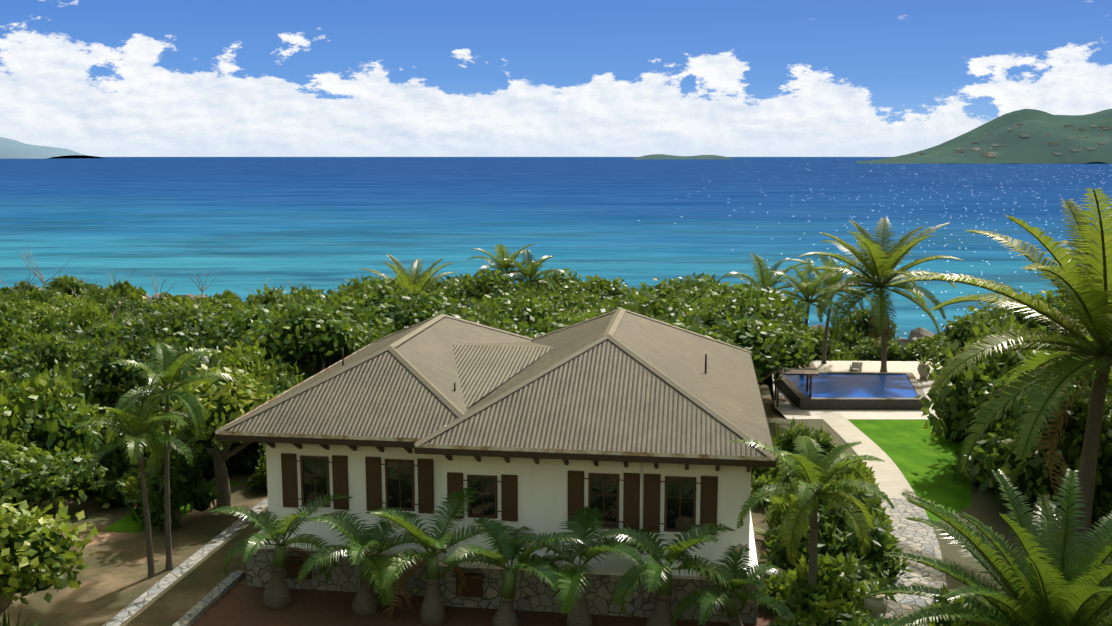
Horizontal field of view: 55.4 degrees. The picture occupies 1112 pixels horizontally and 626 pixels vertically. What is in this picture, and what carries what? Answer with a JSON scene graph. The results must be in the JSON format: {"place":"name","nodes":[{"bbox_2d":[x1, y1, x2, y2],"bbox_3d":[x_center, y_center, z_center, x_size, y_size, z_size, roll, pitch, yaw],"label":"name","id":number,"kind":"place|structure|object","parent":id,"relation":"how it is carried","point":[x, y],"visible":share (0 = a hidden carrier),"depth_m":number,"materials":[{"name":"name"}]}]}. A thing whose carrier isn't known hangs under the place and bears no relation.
{"place":"outdoors","nodes":[
{"label":"outdoors","id":0,"kind":"place"},
{"bbox_2d":[0,137,102,158],"bbox_3d":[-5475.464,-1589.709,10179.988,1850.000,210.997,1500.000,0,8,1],"label":"island","id":1,"kind":"structure","parent":0,"point":[12,149],"depth_m":9820.30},
{"bbox_2d":[0,383,786,625],"bbox_3d":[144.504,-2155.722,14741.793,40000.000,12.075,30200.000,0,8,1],"label":"ground","id":2,"kind":"structure","parent":0,"point":[114,580],"depth_m":39.36,"materials":[{"name":"soil"}]},
{"bbox_2d":[0,301,33,352],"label":"shrub","id":3,"kind":"object","parent":2,"relation":"on","point":[15,327],"visible":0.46,"depth_m":78.92,"materials":[{"name":"green plant"}]},
{"bbox_2d":[7,285,65,305],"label":"shrub","id":4,"kind":"object","parent":2,"relation":"on","point":[36,295],"visible":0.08,"depth_m":100.90,"materials":[{"name":"green plant"}]},
{"bbox_2d":[0,331,76,380],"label":"shrub","id":5,"kind":"object","parent":2,"relation":"on","point":[16,359],"visible":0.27,"depth_m":68.16,"materials":[{"name":"green plant"}]},
{"bbox_2d":[0,500,98,614],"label":"bush","id":6,"kind":"object","parent":2,"relation":"on","point":[37,554],"visible":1,"depth_m":30.25,"materials":[{"name":"green plant"}]},
{"bbox_2d":[23,306,76,335],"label":"bush","id":7,"kind":"object","parent":2,"relation":"on","point":[35,316],"visible":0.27,"depth_m":90.81,"materials":[{"name":"green plant"}]},
{"bbox_2d":[3,330,97,399],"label":"shrub","id":8,"kind":"object","parent":2,"relation":"on","point":[53,354],"visible":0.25,"depth_m":59.92,"materials":[{"name":"green plant"}]},
{"bbox_2d":[0,363,103,418],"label":"shrub","id":9,"kind":"object","parent":2,"relation":"on","point":[77,391],"visible":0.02,"depth_m":54.78,"materials":[{"name":"green plant"}]},
{"bbox_2d":[0,438,107,516],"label":"bush","id":10,"kind":"object","parent":2,"relation":"on","point":[28,477],"visible":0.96,"depth_m":37.98,"materials":[{"name":"green plant"}]},
{"bbox_2d":[0,371,122,511],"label":"shrub","id":11,"kind":"object","parent":2,"relation":"on","point":[47,413],"visible":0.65,"depth_m":44.90,"materials":[{"name":"green plant"}]},
{"bbox_2d":[26,293,100,314],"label":"bush","id":12,"kind":"object","parent":2,"relation":"on","point":[64,302],"visible":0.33,"depth_m":93.86,"materials":[{"name":"green plant"}]},
{"bbox_2d":[54,273,98,305],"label":"shrub","id":13,"kind":"object","parent":2,"relation":"on","point":[74,286],"visible":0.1,"depth_m":106.03,"materials":[{"name":"green plant"}]},
{"bbox_2d":[68,332,114,371],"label":"shrub","id":14,"kind":"object","parent":2,"relation":"on","point":[84,355],"visible":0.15,"depth_m":68.45,"materials":[{"name":"green plant"}]},
{"bbox_2d":[53,318,133,344],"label":"shrub","id":15,"kind":"object","parent":2,"relation":"on","point":[101,327],"visible":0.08,"depth_m":75.81,"materials":[{"name":"green plant"}]},
{"bbox_2d":[66,297,130,337],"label":"shrub","id":16,"kind":"object","parent":2,"relation":"on","point":[91,312],"visible":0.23,"depth_m":78.93,"materials":[{"name":"green plant"}]},
{"bbox_2d":[79,371,135,410],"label":"shrub","id":17,"kind":"object","parent":2,"relation":"on","point":[111,396],"visible":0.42,"depth_m":61.74,"materials":[{"name":"green plant"}]},
{"bbox_2d":[98,296,152,316],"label":"bush","id":18,"kind":"object","parent":2,"relation":"on","point":[127,305],"visible":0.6,"depth_m":102.20,"materials":[{"name":"green plant"}]},
{"bbox_2d":[104,280,148,302],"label":"shrub","id":19,"kind":"object","parent":2,"relation":"on","point":[119,288],"visible":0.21,"depth_m":119.42,"materials":[{"name":"green plant"}]},
{"bbox_2d":[72,388,196,577],"bbox_3d":[-14.526,6.335,37.283,4.042,7.227,3.869,0,8,2],"label":"slender palm","id":20,"kind":"object","parent":2,"relation":"on","point":[140,421],"visible":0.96,"depth_m":37.03,"materials":[{"name":"green"}]},
{"bbox_2d":[80,330,196,400],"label":"bush","id":21,"kind":"object","parent":2,"relation":"on","point":[116,374],"visible":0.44,"depth_m":57.29,"materials":[{"name":"green plant"}]},
{"bbox_2d":[85,407,193,509],"bbox_3d":[-18.861,6.394,48.055,4.946,4.965,5.146,-5,10,-30],"label":"shrub","id":22,"kind":"object","parent":2,"relation":"on","point":[116,464],"visible":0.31,"depth_m":46.52,"materials":[{"name":"green plant"}]},
{"bbox_2d":[94,300,228,361],"bbox_3d":[-22.533,3.412,62.192,7.441,8.227,7.685,-8,12,-43],"label":"bush","id":23,"kind":"object","parent":2,"relation":"on","point":[174,325],"visible":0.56,"depth_m":60.86,"materials":[{"name":"green plant"}]},
{"bbox_2d":[130,427,211,475],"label":"shrub","id":24,"kind":"object","parent":2,"relation":"on","point":[203,456],"visible":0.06,"depth_m":48.74,"materials":[{"name":"green plant"}]},
{"bbox_2d":[107,343,245,569],"bbox_3d":[-14.183,5.443,38.991,4.818,8.491,4.926,8,12,43],"label":"slender palm","id":25,"kind":"object","parent":2,"relation":"on","point":[165,377],"visible":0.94,"depth_m":38.38,"materials":[{"name":"green"}]},
{"bbox_2d":[135,343,262,466],"bbox_3d":[-17.534,5.063,52.596,7.371,6.996,6.546,0,8,-2],"label":"shrub","id":26,"kind":"object","parent":2,"relation":"on","point":[212,361],"visible":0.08,"depth_m":51.91,"materials":[{"name":"green plant"}]},
{"bbox_2d":[139,363,286,508],"bbox_3d":[-14.291,5.357,45.904,6.524,6.634,6.812,-8,12,-44],"label":"tree","id":27,"kind":"object","parent":2,"relation":"on","point":[225,401],"visible":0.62,"depth_m":44.10,"materials":[{"name":"green plant"}]},
{"bbox_2d":[193,302,276,353],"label":"bush","id":28,"kind":"object","parent":2,"relation":"on","point":[237,327],"visible":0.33,"depth_m":62.03,"materials":[{"name":"green plant"}]},
{"bbox_2d":[205,338,304,468],"bbox_3d":[-14.549,4.862,51.625,6.282,7.404,6.429,0,8,-2],"label":"shrub","id":29,"kind":"object","parent":2,"relation":"on","point":[284,377],"visible":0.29,"depth_m":50.88,"materials":[{"name":"green plant"}]},
{"bbox_2d":[240,284,296,316],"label":"shrub","id":30,"kind":"object","parent":2,"relation":"on","point":[266,297],"visible":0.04,"depth_m":80.56,"materials":[{"name":"green plant"}]},
{"bbox_2d":[236,296,375,379],"bbox_3d":[-13.251,3.160,56.749,7.685,8.272,7.441,0,8,-2],"label":"bush","id":31,"kind":"object","parent":2,"relation":"on","point":[292,335],"visible":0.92,"depth_m":54.50,"materials":[{"name":"green plant"}]},
{"bbox_2d":[270,288,369,312],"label":"bush","id":32,"kind":"object","parent":2,"relation":"on","point":[319,294],"visible":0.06,"depth_m":65.57,"materials":[{"name":"green plant"}]},
{"bbox_2d":[302,319,392,371],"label":"bush","id":33,"kind":"object","parent":2,"relation":"on","point":[334,360],"visible":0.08,"depth_m":57.24,"materials":[{"name":"green plant"}]},
{"bbox_2d":[318,294,399,335],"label":"bush","id":34,"kind":"object","parent":2,"relation":"on","point":[358,311],"visible":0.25,"depth_m":60.94,"materials":[{"name":"green plant"}]},
{"bbox_2d":[332,279,429,307],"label":"bush","id":35,"kind":"object","parent":2,"relation":"on","point":[385,292],"visible":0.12,"depth_m":68.59,"materials":[{"name":"green plant"}]},
{"bbox_2d":[358,254,456,294],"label":"coconut palm","id":36,"kind":"object","parent":2,"relation":"on","point":[406,281],"visible":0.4,"depth_m":80.56,"materials":[{"name":"green"}]},
{"bbox_2d":[369,286,467,330],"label":"bush","id":37,"kind":"object","parent":2,"relation":"on","point":[409,309],"visible":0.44,"depth_m":63.17,"materials":[{"name":"green plant"}]},
{"bbox_2d":[74,480,781,625],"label":"front bed and path","id":38,"kind":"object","parent":2,"relation":"on","point":[229,600],"visible":0.33,"depth_m":35.17,"materials":[{"name":"brown stone"}]},
{"bbox_2d":[124,444,223,532],"bbox_3d":[-15.606,7.214,43.333,4.017,4.300,3.214,-3,9,-20],"label":"garden shrub","id":39,"kind":"object","parent":38,"relation":"on","point":[187,485],"visible":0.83,"depth_m":43.11,"materials":[{"name":"green plant"}]},
{"bbox_2d":[245,453,266,490],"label":"garden shrub","id":40,"kind":"object","parent":38,"relation":"on","point":[260,480],"visible":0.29,"depth_m":47.67,"materials":[{"name":"green plant"}]},
{"bbox_2d":[210,494,352,609],"bbox_3d":[-9.273,8.198,35.183,4.530,4.001,4.613,0,8,2],"label":"bottle palm","id":41,"kind":"object","parent":38,"relation":"on","point":[277,594],"visible":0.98,"depth_m":35.25,"materials":[{"name":"green"}]},
{"bbox_2d":[296,510,446,618],"bbox_3d":[-6.061,8.453,34.974,5.106,3.573,4.828,2,9,12],"label":"bottle palm","id":42,"kind":"object","parent":38,"relation":"on","point":[365,601],"visible":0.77,"depth_m":34.83,"materials":[{"name":"green"}]},
{"bbox_2d":[365,487,516,624],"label":"bottle palm","id":43,"kind":"object","parent":38,"relation":"on","point":[432,610],"visible":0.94,"depth_m":34.23,"materials":[{"name":"green"}]},
{"bbox_2d":[441,517,586,625],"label":"bottle palm","id":44,"kind":"object","parent":38,"relation":"on","point":[505,614],"visible":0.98,"depth_m":33.78,"materials":[{"name":"green"}]},
{"bbox_2d":[506,506,643,625],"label":"bottle palm","id":45,"kind":"object","parent":38,"relation":"on","point":[572,591],"visible":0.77,"depth_m":33.64,"materials":[{"name":"green"}]},
{"bbox_2d":[599,522,748,625],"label":"bottle palm","id":46,"kind":"object","parent":38,"relation":"on","point":[659,582],"visible":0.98,"depth_m":32.92,"materials":[{"name":"green"}]},
{"bbox_2d":[660,543,791,625],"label":"bottle palm","id":47,"kind":"object","parent":38,"relation":"on","point":[730,604],"visible":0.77,"depth_m":32.73,"materials":[{"name":"green"}]},
{"bbox_2d":[767,605,821,625],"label":"garden shrub","id":48,"kind":"object","parent":38,"relation":"on","point":[799,621],"visible":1,"depth_m":30.81,"materials":[{"name":"green plant"}]},
{"bbox_2d":[779,552,871,625],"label":"garden shrub","id":49,"kind":"object","parent":38,"relation":"on","point":[835,586],"visible":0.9,"depth_m":32.82,"materials":[{"name":"green plant"}]},
{"bbox_2d":[36,286,943,345],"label":"shore rocks","id":50,"kind":"object","parent":2,"relation":"on","point":[919,332],"depth_m":107.76,"materials":[{"name":"stone"}]},
{"bbox_2d":[440,269,543,302],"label":"bush","id":51,"kind":"object","parent":2,"relation":"on","point":[478,288],"visible":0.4,"depth_m":74.53,"materials":[{"name":"green plant"}]},
{"bbox_2d":[214,308,776,623],"bbox_3d":[-1.253,4.694,44.074,19.384,8.965,19.756,1,8,8],"label":"villa","id":52,"kind":"object","parent":2,"relation":"on","point":[621,418],"visible":0.9,"depth_m":36.72,"materials":[{"name":"metal"}]},
{"bbox_2d":[454,311,545,336],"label":"bush","id":53,"kind":"object","parent":2,"relation":"on","point":[511,327],"visible":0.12,"depth_m":56.33,"materials":[{"name":"green plant"}]},
{"bbox_2d":[468,243,542,285],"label":"palm","id":54,"kind":"object","parent":2,"relation":"on","point":[502,264],"visible":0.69,"depth_m":78.52,"materials":[{"name":"green"}]},
{"bbox_2d":[461,290,578,333],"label":"bush","id":55,"kind":"object","parent":2,"relation":"on","point":[531,310],"visible":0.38,"depth_m":60.88,"materials":[{"name":"green plant"}]},
{"bbox_2d":[498,250,568,294],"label":"palm","id":56,"kind":"object","parent":2,"relation":"on","point":[532,270],"visible":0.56,"depth_m":77.28,"materials":[{"name":"green"}]},
{"bbox_2d":[520,312,594,337],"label":"bush","id":57,"kind":"object","parent":2,"relation":"on","point":[548,323],"visible":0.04,"depth_m":56.68,"materials":[{"name":"green plant"}]},
{"bbox_2d":[532,268,582,293],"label":"bush","id":58,"kind":"object","parent":2,"relation":"on","point":[560,281],"visible":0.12,"depth_m":88.68,"materials":[{"name":"green plant"}]},
{"bbox_2d":[553,274,635,304],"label":"bush","id":59,"kind":"object","parent":2,"relation":"on","point":[602,289],"visible":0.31,"depth_m":85.07,"materials":[{"name":"green plant"}]},
{"bbox_2d":[583,291,707,326],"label":"bush","id":60,"kind":"object","parent":2,"relation":"on","point":[648,305],"visible":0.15,"depth_m":58.52,"materials":[{"name":"green plant"}]},
{"bbox_2d":[620,277,687,299],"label":"bush","id":61,"kind":"object","parent":2,"relation":"on","point":[652,290],"visible":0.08,"depth_m":76.91,"materials":[{"name":"green plant"}]},
{"bbox_2d":[653,282,719,310],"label":"bush","id":62,"kind":"object","parent":2,"relation":"on","point":[687,294],"visible":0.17,"depth_m":72.18,"materials":[{"name":"green plant"}]},
{"bbox_2d":[668,272,722,294],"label":"tree","id":63,"kind":"object","parent":2,"relation":"on","point":[705,280],"visible":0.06,"depth_m":76.78,"materials":[{"name":"green plant"}]},
{"bbox_2d":[655,314,742,346],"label":"tree","id":64,"kind":"object","parent":2,"relation":"on","point":[676,320],"visible":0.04,"depth_m":54.51,"materials":[{"name":"green plant"}]},
{"bbox_2d":[691,282,807,321],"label":"tree","id":65,"kind":"object","parent":2,"relation":"on","point":[771,297],"visible":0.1,"depth_m":65.65,"materials":[{"name":"green plant"}]},
{"bbox_2d":[690,289,813,352],"bbox_3d":[11.125,2.508,61.920,7.441,7.865,7.685,1,8,4],"label":"tree","id":66,"kind":"object","parent":2,"relation":"on","point":[740,305],"visible":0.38,"depth_m":60.44,"materials":[{"name":"green plant"}]},
{"bbox_2d":[696,313,814,381],"bbox_3d":[9.505,3.580,56.329,7.441,7.152,7.685,8,11,42],"label":"tree","id":67,"kind":"object","parent":2,"relation":"on","point":[760,341],"visible":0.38,"depth_m":54.79,"materials":[{"name":"green plant"}]},
{"bbox_2d":[706,312,815,383],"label":"tree","id":68,"kind":"object","parent":2,"relation":"on","point":[802,361],"visible":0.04,"depth_m":58.41,"materials":[{"name":"green plant"}]},
{"bbox_2d":[720,252,821,383],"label":"palm","id":69,"kind":"object","parent":2,"relation":"on","point":[765,275],"visible":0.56,"depth_m":71.03,"materials":[{"name":"green"}]},
{"bbox_2d":[729,435,894,592],"bbox_3d":[7.632,7.180,33.260,4.887,6.609,5.139,-1,9,-10],"label":"palm tree","id":70,"kind":"object","parent":2,"relation":"on","point":[820,473],"visible":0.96,"depth_m":32.32,"materials":[{"name":"green"}]},
{"bbox_2d":[807,326,855,360],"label":"shrub","id":71,"kind":"object","parent":2,"relation":"on","point":[818,337],"visible":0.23,"depth_m":79.55,"materials":[{"name":"green plant"}]},
{"bbox_2d":[819,605,878,625],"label":"garden shrub","id":72,"kind":"object","parent":2,"relation":"on","point":[846,612],"visible":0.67,"depth_m":31.61,"materials":[{"name":"green plant"}]},
{"bbox_2d":[772,361,941,418],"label":"swimming pool","id":73,"kind":"structure","parent":2,"relation":"on","point":[870,390],"depth_m":65.40,"materials":[{"name":"blue liquid"}]},
{"bbox_2d":[772,359,818,406],"bbox_3d":[14.417,4.042,64.456,2.800,3.100,2.800,1,8,8],"label":"pergola","id":74,"kind":"object","parent":73,"relation":"on","point":[811,370],"visible":0.44,"depth_m":63.34,"materials":[{"name":"brown wood"}]},
{"bbox_2d":[767,259,870,341],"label":"palm","id":75,"kind":"object","parent":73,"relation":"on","point":[812,289],"visible":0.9,"depth_m":69.07,"materials":[{"name":"green"}]},
{"bbox_2d":[788,255,875,363],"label":"palm","id":76,"kind":"object","parent":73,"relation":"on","point":[835,279],"visible":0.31,"depth_m":76.07,"materials":[{"name":"green"}]},
{"bbox_2d":[793,217,962,371],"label":"coconut palm","id":77,"kind":"structure","parent":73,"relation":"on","point":[880,268],"depth_m":71.46,"materials":[{"name":"green"}]},
{"bbox_2d":[834,305,898,351],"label":"shrub","id":78,"kind":"object","parent":2,"relation":"on","point":[861,328],"visible":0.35,"depth_m":90.97,"materials":[{"name":"green plant"}]},
{"bbox_2d":[850,336,903,360],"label":"bush","id":79,"kind":"object","parent":2,"relation":"on","point":[866,349],"visible":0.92,"depth_m":81.81,"materials":[{"name":"green plant"}]},
{"bbox_2d":[912,583,980,625],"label":"garden shrub","id":80,"kind":"object","parent":2,"relation":"on","point":[943,600],"visible":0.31,"depth_m":29.46,"materials":[{"name":"green plant"}]},
{"bbox_2d":[937,306,995,352],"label":"bush","id":81,"kind":"object","parent":2,"relation":"on","point":[953,330],"visible":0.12,"depth_m":68.68,"materials":[{"name":"green plant"}]},
{"bbox_2d":[860,469,1111,625],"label":"date palm","id":82,"kind":"object","parent":2,"relation":"on","point":[1062,594],"visible":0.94,"depth_m":29.14,"materials":[{"name":"green"}]},
{"bbox_2d":[0,157,1111,339],"bbox_3d":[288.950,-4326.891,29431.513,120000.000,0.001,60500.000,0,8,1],"label":"sea water","id":83,"kind":"structure","parent":0,"point":[238,225],"depth_m":338.60,"materials":[{"name":"blue liquid"}]},
{"bbox_2d":[0,0,1111,156],"bbox_3d":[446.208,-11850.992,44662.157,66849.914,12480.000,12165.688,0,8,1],"label":"cloud","id":84,"kind":"structure","parent":0,"point":[50,96],"depth_m":49557.30,"materials":[{"name":"white"}]},
{"bbox_2d":[0,0,1111,123],"label":"sky","id":85,"kind":"structure","parent":0,"point":[908,54],"materials":[{"name":"blue"}]},
{"bbox_2d":[816,413,916,498],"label":"paver path","id":86,"kind":"structure","parent":0,"point":[891,479],"depth_m":53.07,"materials":[{"name":"stone"}]},
{"bbox_2d":[848,419,971,527],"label":"lawn grass","id":87,"kind":"structure","parent":0,"point":[919,456],"depth_m":53.16,"materials":[{"name":"green plant"}]},
{"bbox_2d":[881,498,946,618],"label":"flagstone path","id":88,"kind":"structure","parent":0,"point":[917,538],"depth_m":40.45,"materials":[{"name":"stone"}]},
{"bbox_2d":[766,419,1111,623],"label":"garden ground","id":89,"kind":"structure","parent":0,"point":[985,510],"depth_m":43.64,"materials":[{"name":"soil"}]},
{"bbox_2d":[758,571,787,610],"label":"garden shrub","id":90,"kind":"object","parent":89,"relation":"on","point":[774,585],"visible":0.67,"depth_m":35.20,"materials":[{"name":"green plant"}]},
{"bbox_2d":[758,517,824,575],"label":"garden shrub","id":91,"kind":"object","parent":89,"relation":"on","point":[778,559],"visible":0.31,"depth_m":37.36,"materials":[{"name":"green plant"}]},
{"bbox_2d":[774,418,810,459],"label":"garden shrub","id":92,"kind":"object","parent":89,"relation":"on","point":[795,433],"visible":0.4,"depth_m":50.19,"materials":[{"name":"green plant"}]},
{"bbox_2d":[768,481,830,525],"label":"garden shrub","id":93,"kind":"object","parent":89,"relation":"on","point":[777,506],"visible":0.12,"depth_m":40.94,"materials":[{"name":"green plant"}]},
{"bbox_2d":[783,504,838,553],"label":"garden shrub","id":94,"kind":"object","parent":89,"relation":"on","point":[825,518],"visible":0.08,"depth_m":39.14,"materials":[{"name":"green plant"}]},
{"bbox_2d":[819,471,902,561],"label":"garden shrub","id":95,"kind":"object","parent":89,"relation":"on","point":[862,497],"visible":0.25,"depth_m":39.61,"materials":[{"name":"green plant"}]},
{"bbox_2d":[824,551,897,609],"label":"garden shrub","id":96,"kind":"object","parent":89,"relation":"on","point":[858,569],"visible":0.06,"depth_m":35.45,"materials":[{"name":"green plant"}]},
{"bbox_2d":[820,507,913,588],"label":"garden shrub","id":97,"kind":"object","parent":89,"relation":"on","point":[880,544],"visible":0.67,"depth_m":37.61,"materials":[{"name":"green plant"}]},
{"bbox_2d":[860,571,888,623],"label":"potted plant","id":98,"kind":"object","parent":89,"relation":"on","point":[876,604],"depth_m":32.36,"materials":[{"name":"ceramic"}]},
{"bbox_2d":[923,312,1065,445],"bbox_3d":[23.332,3.890,55.052,6.573,8.024,7.596,-7,11,-41],"label":"shrub","id":99,"kind":"object","parent":89,"relation":"on","point":[1002,326],"visible":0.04,"depth_m":55.13,"materials":[{"name":"green plant"}]},
{"bbox_2d":[890,188,1111,549],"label":"tall palm","id":100,"kind":"object","parent":89,"relation":"on","point":[1090,282],"visible":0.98,"depth_m":39.38,"materials":[{"name":"green plant"}]},
{"bbox_2d":[914,330,1090,495],"bbox_3d":[21.290,4.565,50.076,8.078,7.839,8.487,7,11,41],"label":"shrub","id":101,"kind":"object","parent":89,"relation":"on","point":[949,399],"visible":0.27,"depth_m":48.80,"materials":[{"name":"green plant"}]},
{"bbox_2d":[956,293,1063,340],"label":"bush","id":102,"kind":"object","parent":89,"relation":"on","point":[976,321],"visible":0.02,"depth_m":65.51,"materials":[{"name":"green plant"}]},
{"bbox_2d":[964,364,1086,427],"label":"bush","id":103,"kind":"object","parent":89,"relation":"on","point":[982,393],"visible":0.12,"depth_m":47.12,"materials":[{"name":"green plant"}]},
{"bbox_2d":[963,372,1111,516],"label":"shrub","id":104,"kind":"object","parent":89,"relation":"on","point":[1030,478],"visible":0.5,"depth_m":42.69,"materials":[{"name":"green plant"}]},
{"bbox_2d":[981,289,1111,351],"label":"bush","id":105,"kind":"object","parent":89,"relation":"on","point":[1035,324],"visible":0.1,"depth_m":59.05,"materials":[{"name":"green plant"}]},
{"bbox_2d":[1091,492,1111,533],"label":"shrub","id":106,"kind":"object","parent":89,"relation":"on","point":[1102,507],"visible":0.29,"depth_m":42.28,"materials":[{"name":"green plant"}]},
{"bbox_2d":[856,109,1111,163],"bbox_3d":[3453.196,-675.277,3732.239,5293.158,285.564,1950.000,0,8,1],"label":"headland hill","id":107,"kind":"structure","parent":0,"point":[1034,147],"depth_m":3012.74,"materials":[{"name":"green plant"}]},
{"bbox_2d":[912,124,1109,156],"bbox_3d":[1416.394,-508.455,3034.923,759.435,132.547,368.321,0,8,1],"label":"headland houses","id":108,"kind":"structure","parent":107,"relation":"on","point":[991,154],"depth_m":2969.67,"materials":[{"name":"white"}]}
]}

